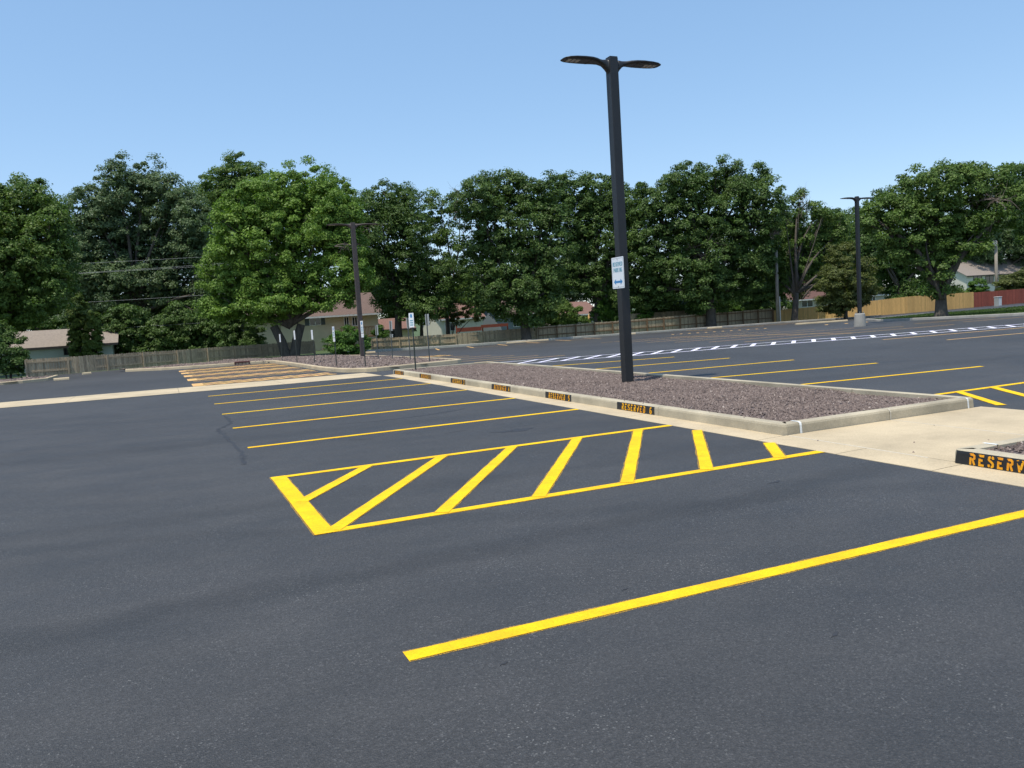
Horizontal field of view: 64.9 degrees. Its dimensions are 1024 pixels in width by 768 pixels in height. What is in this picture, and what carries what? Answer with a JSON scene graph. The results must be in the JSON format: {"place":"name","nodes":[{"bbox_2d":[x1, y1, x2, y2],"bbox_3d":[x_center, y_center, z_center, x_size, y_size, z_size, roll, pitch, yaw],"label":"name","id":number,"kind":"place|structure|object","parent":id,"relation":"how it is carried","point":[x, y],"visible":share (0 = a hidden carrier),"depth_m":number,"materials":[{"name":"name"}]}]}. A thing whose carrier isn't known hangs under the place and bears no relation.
{"place":"outdoors","nodes":[
{"label":"outdoors","id":0,"kind":"place"},
{"bbox_2d":[0,309,853,378],"bbox_3d":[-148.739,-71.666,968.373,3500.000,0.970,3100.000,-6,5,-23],"label":"ground","id":1,"kind":"structure","parent":0,"point":[326,352],"depth_m":64.38,"materials":[{"name":"green plant"}]},
{"bbox_2d":[0,319,33,378],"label":"shrub","id":2,"kind":"object","parent":1,"relation":"on","point":[13,363],"visible":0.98,"depth_m":49.77,"materials":[{"name":"green plant"}]},
{"bbox_2d":[0,171,86,336],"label":"broadleaf tree","id":3,"kind":"object","parent":1,"relation":"on","point":[36,249],"visible":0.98,"depth_m":55.97,"materials":[{"name":"green plant"}]},
{"bbox_2d":[2,329,118,372],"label":"house","id":4,"kind":"structure","parent":1,"relation":"on","point":[44,344],"depth_m":65.43,"materials":[{"name":"grey"}]},
{"bbox_2d":[63,348,69,354],"bbox_3d":[-35.914,-2.669,64.998,0.518,0.654,0.070,-6,5,-23],"label":"window","id":5,"kind":"structure","parent":4,"relation":"in","point":[65,350],"depth_m":64.95,"materials":[{"name":"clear glass"}]},
{"bbox_2d":[2,273,142,331],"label":"broadleaf tree","id":6,"kind":"object","parent":1,"relation":"on","point":[50,324],"visible":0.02,"depth_m":101.48,"materials":[{"name":"green plant"}]},
{"bbox_2d":[65,293,89,361],"bbox_3d":[-34.453,-4.224,63.965,1.992,6.095,2.135,-6,5,-23],"label":"arborvitae","id":7,"kind":"object","parent":1,"relation":"on","point":[75,321],"visible":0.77,"depth_m":63.47,"materials":[{"name":"green plant"}]},
{"bbox_2d":[80,310,104,363],"bbox_3d":[-33.103,-3.533,63.495,1.807,4.612,1.681,-6,5,-23],"label":"arborvitae","id":8,"kind":"object","parent":1,"relation":"on","point":[92,341],"visible":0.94,"depth_m":63.17,"materials":[{"name":"green plant"}]},
{"bbox_2d":[42,149,235,346],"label":"broadleaf tree","id":9,"kind":"object","parent":1,"relation":"on","point":[163,237],"visible":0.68,"depth_m":78.67,"materials":[{"name":"green plant"}]},
{"bbox_2d":[96,300,241,362],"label":"shrub","id":10,"kind":"object","parent":1,"relation":"on","point":[167,334],"visible":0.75,"depth_m":68.88,"materials":[{"name":"green plant"}]},
{"bbox_2d":[24,341,315,376],"bbox_3d":[-22.594,-1.899,56.744,1.062,1.429,20.626,1,7,44],"label":"wooden fence","id":11,"kind":"object","parent":1,"relation":"on","point":[209,354],"visible":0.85,"depth_m":54.28,"materials":[{"name":"grey wood"}]},
{"bbox_2d":[216,313,267,353],"bbox_3d":[-21.730,-4.295,64.911,4.180,4.683,2.442,-4,5,-2],"label":"shrub","id":12,"kind":"object","parent":1,"relation":"on","point":[234,334],"visible":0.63,"depth_m":64.40,"materials":[{"name":"green plant"}]},
{"bbox_2d":[187,149,365,329],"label":"broadleaf tree","id":13,"kind":"object","parent":1,"relation":"on","point":[226,181],"visible":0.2,"depth_m":86.03,"materials":[{"name":"green plant"}]},
{"bbox_2d":[191,155,380,356],"bbox_3d":[-17.032,-9.547,59.618,13.216,15.329,9.007,-6,5,-23],"label":"broadleaf tree","id":14,"kind":"object","parent":1,"relation":"on","point":[275,289],"visible":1,"depth_m":58.40,"materials":[{"name":"green plant"}]},
{"bbox_2d":[243,292,383,350],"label":"house","id":15,"kind":"structure","parent":1,"relation":"on","point":[320,325],"depth_m":79.14,"materials":[{"name":"beige"}]},
{"bbox_2d":[305,318,324,325],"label":"window","id":16,"kind":"structure","parent":15,"relation":"in","point":[312,321],"depth_m":78.57,"materials":[{"name":"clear glass"}]},
{"bbox_2d":[344,316,348,325],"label":"window","id":17,"kind":"structure","parent":15,"relation":"in","point":[346,319],"depth_m":79.77,"materials":[{"name":"clear glass"}]},
{"bbox_2d":[352,317,357,325],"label":"window","id":18,"kind":"structure","parent":15,"relation":"in","point":[354,319],"depth_m":80.13,"materials":[{"name":"clear glass"}]},
{"bbox_2d":[320,322,371,354],"bbox_3d":[-11.092,-2.871,54.304,3.417,2.595,2.779,-6,5,-23],"label":"shrub","id":19,"kind":"object","parent":1,"relation":"on","point":[344,343],"visible":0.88,"depth_m":53.88,"materials":[{"name":"green plant"}]},
{"bbox_2d":[322,326,378,349],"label":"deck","id":20,"kind":"structure","parent":1,"relation":"on","point":[370,335],"depth_m":77.34,"materials":[{"name":"brown wood"}]},
{"bbox_2d":[370,324,388,344],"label":"shrub","id":21,"kind":"object","parent":1,"relation":"on","point":[381,332],"visible":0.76,"depth_m":75.64,"materials":[{"name":"green plant"}]},
{"bbox_2d":[378,317,415,343],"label":"house","id":22,"kind":"structure","parent":1,"relation":"on","point":[384,323],"depth_m":86.50,"materials":[{"name":"beige"}]},
{"bbox_2d":[344,177,474,344],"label":"broadleaf tree","id":23,"kind":"object","parent":1,"relation":"on","point":[393,215],"visible":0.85,"depth_m":67.92,"materials":[{"name":"green plant"}]},
{"bbox_2d":[340,245,503,335],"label":"broadleaf tree","id":24,"kind":"object","parent":1,"relation":"on","point":[384,316],"visible":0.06,"depth_m":102.71,"materials":[{"name":"green plant"}]},
{"bbox_2d":[417,187,474,338],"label":"broadleaf tree","id":25,"kind":"object","parent":1,"relation":"on","point":[442,239],"visible":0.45,"depth_m":73.62,"materials":[{"name":"green plant"}]},
{"bbox_2d":[371,327,537,349],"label":"wooden fence","id":26,"kind":"object","parent":1,"relation":"on","point":[454,339],"visible":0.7,"depth_m":67.26,"materials":[{"name":"brown wood"}]},
{"bbox_2d":[423,303,485,340],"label":"house","id":27,"kind":"structure","parent":1,"relation":"on","point":[438,327],"depth_m":93.59,"materials":[{"name":"beige paint"}]},
{"bbox_2d":[445,322,454,331],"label":"window","id":28,"kind":"structure","parent":27,"relation":"in","point":[451,325],"depth_m":92.60,"materials":[{"name":"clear glass"}]},
{"bbox_2d":[434,299,485,344],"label":"broadleaf tree","id":29,"kind":"object","parent":1,"relation":"on","point":[455,313],"visible":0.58,"depth_m":71.87,"materials":[{"name":"green plant"}]},
{"bbox_2d":[456,323,507,336],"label":"wooden fence","id":30,"kind":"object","parent":1,"relation":"on","point":[480,328],"depth_m":83.25,"materials":[{"name":"red wood"}]},
{"bbox_2d":[483,301,533,336],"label":"house","id":31,"kind":"structure","parent":1,"relation":"on","point":[488,320],"depth_m":96.72,"materials":[{"name":"blue"}]},
{"bbox_2d":[444,166,580,339],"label":"broadleaf tree","id":32,"kind":"object","parent":1,"relation":"on","point":[494,244],"visible":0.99,"depth_m":65.98,"materials":[{"name":"green plant"}]},
{"bbox_2d":[537,300,591,334],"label":"shrub","id":33,"kind":"object","parent":1,"relation":"on","point":[571,311],"visible":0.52,"depth_m":75.85,"materials":[{"name":"green plant"}]},
{"bbox_2d":[516,244,617,321],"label":"broadleaf tree","id":34,"kind":"object","parent":1,"relation":"on","point":[571,296],"visible":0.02,"depth_m":110.64,"materials":[{"name":"green plant"}]},
{"bbox_2d":[540,301,593,333],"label":"house","id":35,"kind":"structure","parent":1,"relation":"on","point":[587,306],"depth_m":98.85,"materials":[{"name":"pink"}]},
{"bbox_2d":[544,170,660,330],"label":"broadleaf tree","id":36,"kind":"object","parent":1,"relation":"on","point":[594,212],"visible":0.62,"depth_m":76.87,"materials":[{"name":"green plant"}]},
{"bbox_2d":[589,296,618,329],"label":"shrub","id":37,"kind":"object","parent":1,"relation":"on","point":[606,311],"visible":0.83,"depth_m":77.49,"materials":[{"name":"green plant"}]},
{"bbox_2d":[332,315,881,354],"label":"kerb","id":38,"kind":"structure","parent":1,"relation":"on","point":[431,347],"depth_m":67.36,"materials":[{"name":"grey concrete"}]},
{"bbox_2d":[636,309,654,318],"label":"shrub","id":39,"kind":"object","parent":1,"relation":"on","point":[649,314],"visible":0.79,"depth_m":76.53,"materials":[{"name":"green plant"}]},
{"bbox_2d":[538,309,773,338],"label":"wooden fence","id":40,"kind":"object","parent":1,"relation":"on","point":[732,318],"visible":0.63,"depth_m":73.80,"materials":[{"name":"brown wood"}]},
{"bbox_2d":[631,310,687,328],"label":"wooden fence","id":41,"kind":"object","parent":1,"relation":"on","point":[663,314],"visible":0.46,"depth_m":78.10,"materials":[{"name":"brown wood"}]},
{"bbox_2d":[639,296,704,316],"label":"shrub","id":42,"kind":"object","parent":1,"relation":"on","point":[673,307],"visible":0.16,"depth_m":79.50,"materials":[{"name":"green plant"}]},
{"bbox_2d":[625,153,797,326],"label":"broadleaf tree","id":43,"kind":"object","parent":1,"relation":"on","point":[708,280],"visible":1,"depth_m":74.38,"materials":[{"name":"green plant"}]},
{"bbox_2d":[630,275,792,319],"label":"broadleaf tree","id":44,"kind":"object","parent":1,"relation":"on","point":[782,304],"visible":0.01,"depth_m":99.41,"materials":[{"name":"green plant"}]},
{"bbox_2d":[719,301,762,314],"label":"shrub","id":45,"kind":"object","parent":1,"relation":"on","point":[737,308],"visible":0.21,"depth_m":83.20,"materials":[{"name":"green plant"}]},
{"bbox_2d":[775,250,780,321],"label":"utility pole","id":46,"kind":"object","parent":1,"relation":"on","point":[778,314],"visible":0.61,"depth_m":76.38,"materials":[{"name":"grey wood"}]},
{"bbox_2d":[754,184,854,320],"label":"broadleaf tree","id":47,"kind":"object","parent":1,"relation":"on","point":[810,245],"visible":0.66,"depth_m":77.74,"materials":[{"name":"green plant"}]},
{"bbox_2d":[755,206,890,283],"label":"broadleaf tree","id":48,"kind":"object","parent":1,"relation":"on","point":[852,210],"visible":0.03,"depth_m":116.47,"materials":[{"name":"green plant"}]},
{"bbox_2d":[771,280,888,308],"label":"house","id":49,"kind":"structure","parent":1,"relation":"on","point":[806,301],"depth_m":111.33,"materials":[{"name":"brown"}]},
{"bbox_2d":[801,300,812,307],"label":"window","id":50,"kind":"structure","parent":49,"relation":"in","point":[808,303],"depth_m":110.80,"materials":[{"name":"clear glass"}]},
{"bbox_2d":[812,239,885,319],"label":"broadleaf tree","id":51,"kind":"object","parent":1,"relation":"on","point":[838,298],"visible":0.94,"depth_m":70.11,"materials":[{"name":"green plant"}]},
{"bbox_2d":[774,292,973,321],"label":"wooden fence","id":52,"kind":"object","parent":1,"relation":"on","point":[909,304],"visible":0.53,"depth_m":78.27,"materials":[{"name":"brown wood"}]},
{"bbox_2d":[840,215,965,299],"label":"broadleaf tree","id":53,"kind":"object","parent":1,"relation":"on","point":[897,279],"visible":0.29,"depth_m":95.74,"materials":[{"name":"green plant"}]},
{"bbox_2d":[916,284,932,295],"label":"shrub","id":54,"kind":"object","parent":1,"relation":"on","point":[919,290],"visible":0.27,"depth_m":92.06,"materials":[{"name":"green plant"}]},
{"bbox_2d":[848,157,1023,316],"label":"broadleaf tree","id":55,"kind":"object","parent":1,"relation":"on","point":[911,207],"visible":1,"depth_m":48.99,"materials":[{"name":"green plant"}]},
{"bbox_2d":[965,278,990,292],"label":"shrub","id":56,"kind":"object","parent":1,"relation":"on","point":[972,287],"visible":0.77,"depth_m":95.54,"materials":[{"name":"green plant"}]},
{"bbox_2d":[944,208,1023,265],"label":"broadleaf tree","id":57,"kind":"object","parent":1,"relation":"on","point":[1006,246],"visible":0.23,"depth_m":146.39,"materials":[{"name":"green plant"}]},
{"bbox_2d":[951,258,1023,290],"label":"house","id":58,"kind":"structure","parent":1,"relation":"on","point":[968,271],"depth_m":143.17,"materials":[{"name":"beige"}]},
{"bbox_2d":[985,276,993,283],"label":"window","id":59,"kind":"structure","parent":58,"relation":"in","point":[990,279],"depth_m":142.58,"materials":[{"name":"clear glass"}]},
{"bbox_2d":[994,240,997,288],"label":"utility pole","id":60,"kind":"object","parent":1,"relation":"on","point":[996,262],"visible":0.55,"depth_m":92.91,"materials":[{"name":"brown wood"}]},
{"bbox_2d":[974,289,1023,306],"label":"wooden fence","id":61,"kind":"object","parent":1,"relation":"on","point":[1013,296],"visible":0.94,"depth_m":81.00,"materials":[{"name":"red wood"}]},
{"bbox_2d":[992,161,1023,245],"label":"broadleaf tree","id":62,"kind":"object","parent":1,"relation":"on","point":[1020,231],"visible":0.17,"depth_m":65.89,"materials":[{"name":"green plant"}]},
{"bbox_2d":[992,267,1023,290],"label":"shrub","id":63,"kind":"object","parent":1,"relation":"on","point":[1014,280],"visible":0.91,"depth_m":89.63,"materials":[{"name":"green plant"}]},
{"bbox_2d":[0,303,1023,767],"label":"parking lot","id":64,"kind":"structure","parent":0,"point":[382,571],"depth_m":5.21,"materials":[{"name":"grey asphalt"}]},
{"bbox_2d":[0,375,51,381],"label":"gravel bed","id":65,"kind":"object","parent":64,"relation":"on","point":[23,378],"visible":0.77,"depth_m":43.56,"materials":[{"name":"grey gravel"}]},
{"bbox_2d":[0,375,57,384],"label":"kerb","id":66,"kind":"structure","parent":64,"relation":"on","point":[29,380],"depth_m":40.59,"materials":[{"name":"beige concrete"}]},
{"bbox_2d":[53,377,68,380],"bbox_3d":[-22.901,-0.259,40.918,0.700,0.145,0.204,-6,5,-26],"label":"wheel stop","id":67,"kind":"object","parent":64,"relation":"on","point":[63,378],"visible":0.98,"depth_m":40.85,"materials":[{"name":"beige concrete"}]},
{"bbox_2d":[0,373,381,407],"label":"valley gutter","id":68,"kind":"object","parent":64,"relation":"on","point":[150,392],"visible":1,"depth_m":25.03,"materials":[{"name":"beige concrete"}]},
{"bbox_2d":[119,354,453,369],"bbox_3d":[-13.318,-0.962,41.083,13.204,0.492,29.076,-6,5,-23],"label":"gravel bed","id":69,"kind":"object","parent":64,"relation":"on","point":[350,361],"visible":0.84,"depth_m":38.09,"materials":[{"name":"grey gravel"}]},
{"bbox_2d":[293,330,297,361],"bbox_3d":[-10.971,-1.792,40.876,0.039,1.850,0.300,-6,6,-28],"label":"sign post","id":70,"kind":"object","parent":69,"relation":"on","point":[295,342],"visible":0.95,"depth_m":40.85,"materials":[{"name":"metal"}]},
{"bbox_2d":[311,330,314,362],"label":"sign post","id":71,"kind":"object","parent":69,"relation":"on","point":[313,343],"visible":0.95,"depth_m":38.45,"materials":[{"name":"metal"}]},
{"bbox_2d":[332,327,336,365],"bbox_3d":[-7.373,-1.461,33.571,0.040,1.870,0.300,-6,6,-28],"label":"sign post","id":72,"kind":"object","parent":69,"relation":"on","point":[333,332],"visible":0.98,"depth_m":33.55,"materials":[{"name":"metal"}]},
{"bbox_2d":[326,222,377,356],"bbox_3d":[-7.708,-4.584,40.273,2.579,6.898,0.475,-6,5,-23],"label":"street lamp","id":73,"kind":"object","parent":69,"relation":"on","point":[352,226],"visible":0.96,"depth_m":40.12,"materials":[{"name":"black metal"}]},
{"bbox_2d":[360,321,365,365],"bbox_3d":[-5.662,-1.417,30.757,0.040,1.990,0.300,-6,6,-28],"label":"sign post","id":74,"kind":"object","parent":69,"relation":"on","point":[362,330],"visible":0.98,"depth_m":30.73,"materials":[{"name":"metal"}]},
{"bbox_2d":[375,325,378,358],"bbox_3d":[-6.276,-1.823,37.562,0.040,1.830,0.300,-7,6,-33],"label":"sign post","id":75,"kind":"object","parent":69,"relation":"on","point":[376,329],"visible":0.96,"depth_m":37.54,"materials":[{"name":"metal"}]},
{"bbox_2d":[389,321,392,358],"bbox_3d":[-5.637,-1.957,37.722,0.040,1.990,0.300,-7,6,-33],"label":"sign post","id":76,"kind":"object","parent":69,"relation":"on","point":[390,327],"visible":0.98,"depth_m":37.69,"materials":[{"name":"metal"}]},
{"bbox_2d":[406,318,410,359],"bbox_3d":[-4.455,-1.840,34.913,0.040,2.050,0.300,-7,6,-33],"label":"sign post","id":77,"kind":"object","parent":69,"relation":"on","point":[407,321],"visible":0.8,"depth_m":34.90,"materials":[{"name":"metal"}]},
{"bbox_2d":[425,314,429,361],"bbox_3d":[-3.313,-1.710,31.868,0.040,2.110,0.300,-7,6,-33],"label":"sign post","id":78,"kind":"object","parent":69,"relation":"on","point":[427,319],"visible":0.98,"depth_m":31.83,"materials":[{"name":"metal"}]},
{"bbox_2d":[125,355,461,372],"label":"kerb","id":79,"kind":"structure","parent":64,"relation":"on","point":[376,369],"depth_m":32.61,"materials":[{"name":"beige concrete"}]},
{"bbox_2d":[234,360,249,364],"bbox_3d":[-15.448,-1.196,46.092,0.900,0.220,0.750,-5,5,-17],"label":"storm drain","id":80,"kind":"object","parent":79,"relation":"in","point":[235,362],"visible":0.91,"depth_m":46.07,"materials":[{"name":"metal"}]},
{"bbox_2d":[506,339,548,343],"bbox_3d":[1.216,-3.348,63.215,3.600,0.145,0.204,-6,5,-23],"label":"wheel stop","id":81,"kind":"object","parent":64,"relation":"on","point":[528,341],"visible":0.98,"depth_m":63.22,"materials":[{"name":"beige concrete"}]},
{"bbox_2d":[560,55,660,382],"bbox_3d":[2.219,-3.260,16.558,2.250,6.718,0.413,-6,5,-23],"label":"street lamp","id":82,"kind":"object","parent":64,"relation":"on","point":[611,66],"visible":0.93,"depth_m":16.43,"materials":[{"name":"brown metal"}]},
{"bbox_2d":[611,256,624,288],"bbox_3d":[2.181,-2.292,16.599,0.012,0.640,0.470,-6,5,-23],"label":"parking sign","id":83,"kind":"object","parent":82,"relation":"attached to","point":[618,281],"visible":1,"depth_m":16.59,"materials":[{"name":"metal"}]},
{"bbox_2d":[407,363,951,421],"bbox_3d":[1.241,-0.122,18.633,3.147,0.152,17.772,-6,5,-23],"label":"gravel bed","id":84,"kind":"object","parent":64,"relation":"on","point":[783,404],"visible":0.94,"depth_m":13.92,"materials":[{"name":"grey gravel"}]},
{"bbox_2d":[409,313,415,369],"bbox_3d":[-3.159,-1.235,25.873,0.040,2.090,0.300,-7,6,-37],"label":"sign post","id":85,"kind":"object","parent":84,"relation":"on","point":[411,319],"visible":0.97,"depth_m":25.84,"materials":[{"name":"metal"}]},
{"bbox_2d":[393,362,973,435],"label":"kerb","id":86,"kind":"structure","parent":64,"relation":"on","point":[791,427],"depth_m":11.65,"materials":[{"name":"concrete"}]},
{"bbox_2d":[384,374,1023,486],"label":"gutter","id":87,"kind":"object","parent":64,"relation":"on","point":[981,473],"visible":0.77,"depth_m":9.24,"materials":[{"name":"beige concrete"}]},
{"bbox_2d":[795,319,847,324],"bbox_3d":[23.549,-4.697,61.258,4.500,0.145,0.204,-5,5,-15],"label":"wheel stop","id":88,"kind":"object","parent":64,"relation":"on","point":[820,322],"visible":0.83,"depth_m":61.20,"materials":[{"name":"beige concrete"}]},
{"bbox_2d":[840,196,872,326],"bbox_3d":[18.901,-6.563,43.923,2.230,7.238,0.660,-6,5,-23],"label":"street lamp","id":89,"kind":"object","parent":64,"relation":"on","point":[859,319],"visible":0.96,"depth_m":43.88,"materials":[{"name":"black metal"}]},
{"bbox_2d":[866,313,1023,321],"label":"kerb","id":90,"kind":"structure","parent":64,"relation":"on","point":[956,317],"depth_m":47.43,"materials":[{"name":"grey concrete"}]},
{"bbox_2d":[872,305,1023,318],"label":"grass verge","id":91,"kind":"object","parent":64,"relation":"on","point":[1014,309],"depth_m":55.72,"materials":[{"name":"green plant"}]},
{"bbox_2d":[955,437,1023,473],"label":"kerb","id":92,"kind":"structure","parent":64,"relation":"on","point":[981,455],"depth_m":7.38,"materials":[{"name":"concrete"}]},
{"bbox_2d":[994,296,1001,306],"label":"utility cabinet","id":93,"kind":"object","parent":64,"relation":"on","point":[997,301],"visible":0.92,"depth_m":78.04,"materials":[{"name":"metal"}]},
{"bbox_2d":[988,441,1023,454],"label":"gravel bed","id":94,"kind":"object","parent":64,"relation":"on","point":[1018,448],"visible":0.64,"depth_m":7.57,"materials":[{"name":"grey gravel"}]},
{"bbox_2d":[0,0,1023,330],"label":"sky","id":95,"kind":"structure","parent":0,"point":[838,98],"materials":[{"name":"blue"}]},
{"bbox_2d":[787,406,1023,461],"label":"sidewalk","id":96,"kind":"structure","parent":0,"point":[947,435],"depth_m":9.38,"materials":[{"name":"beige concrete"}]}
]}

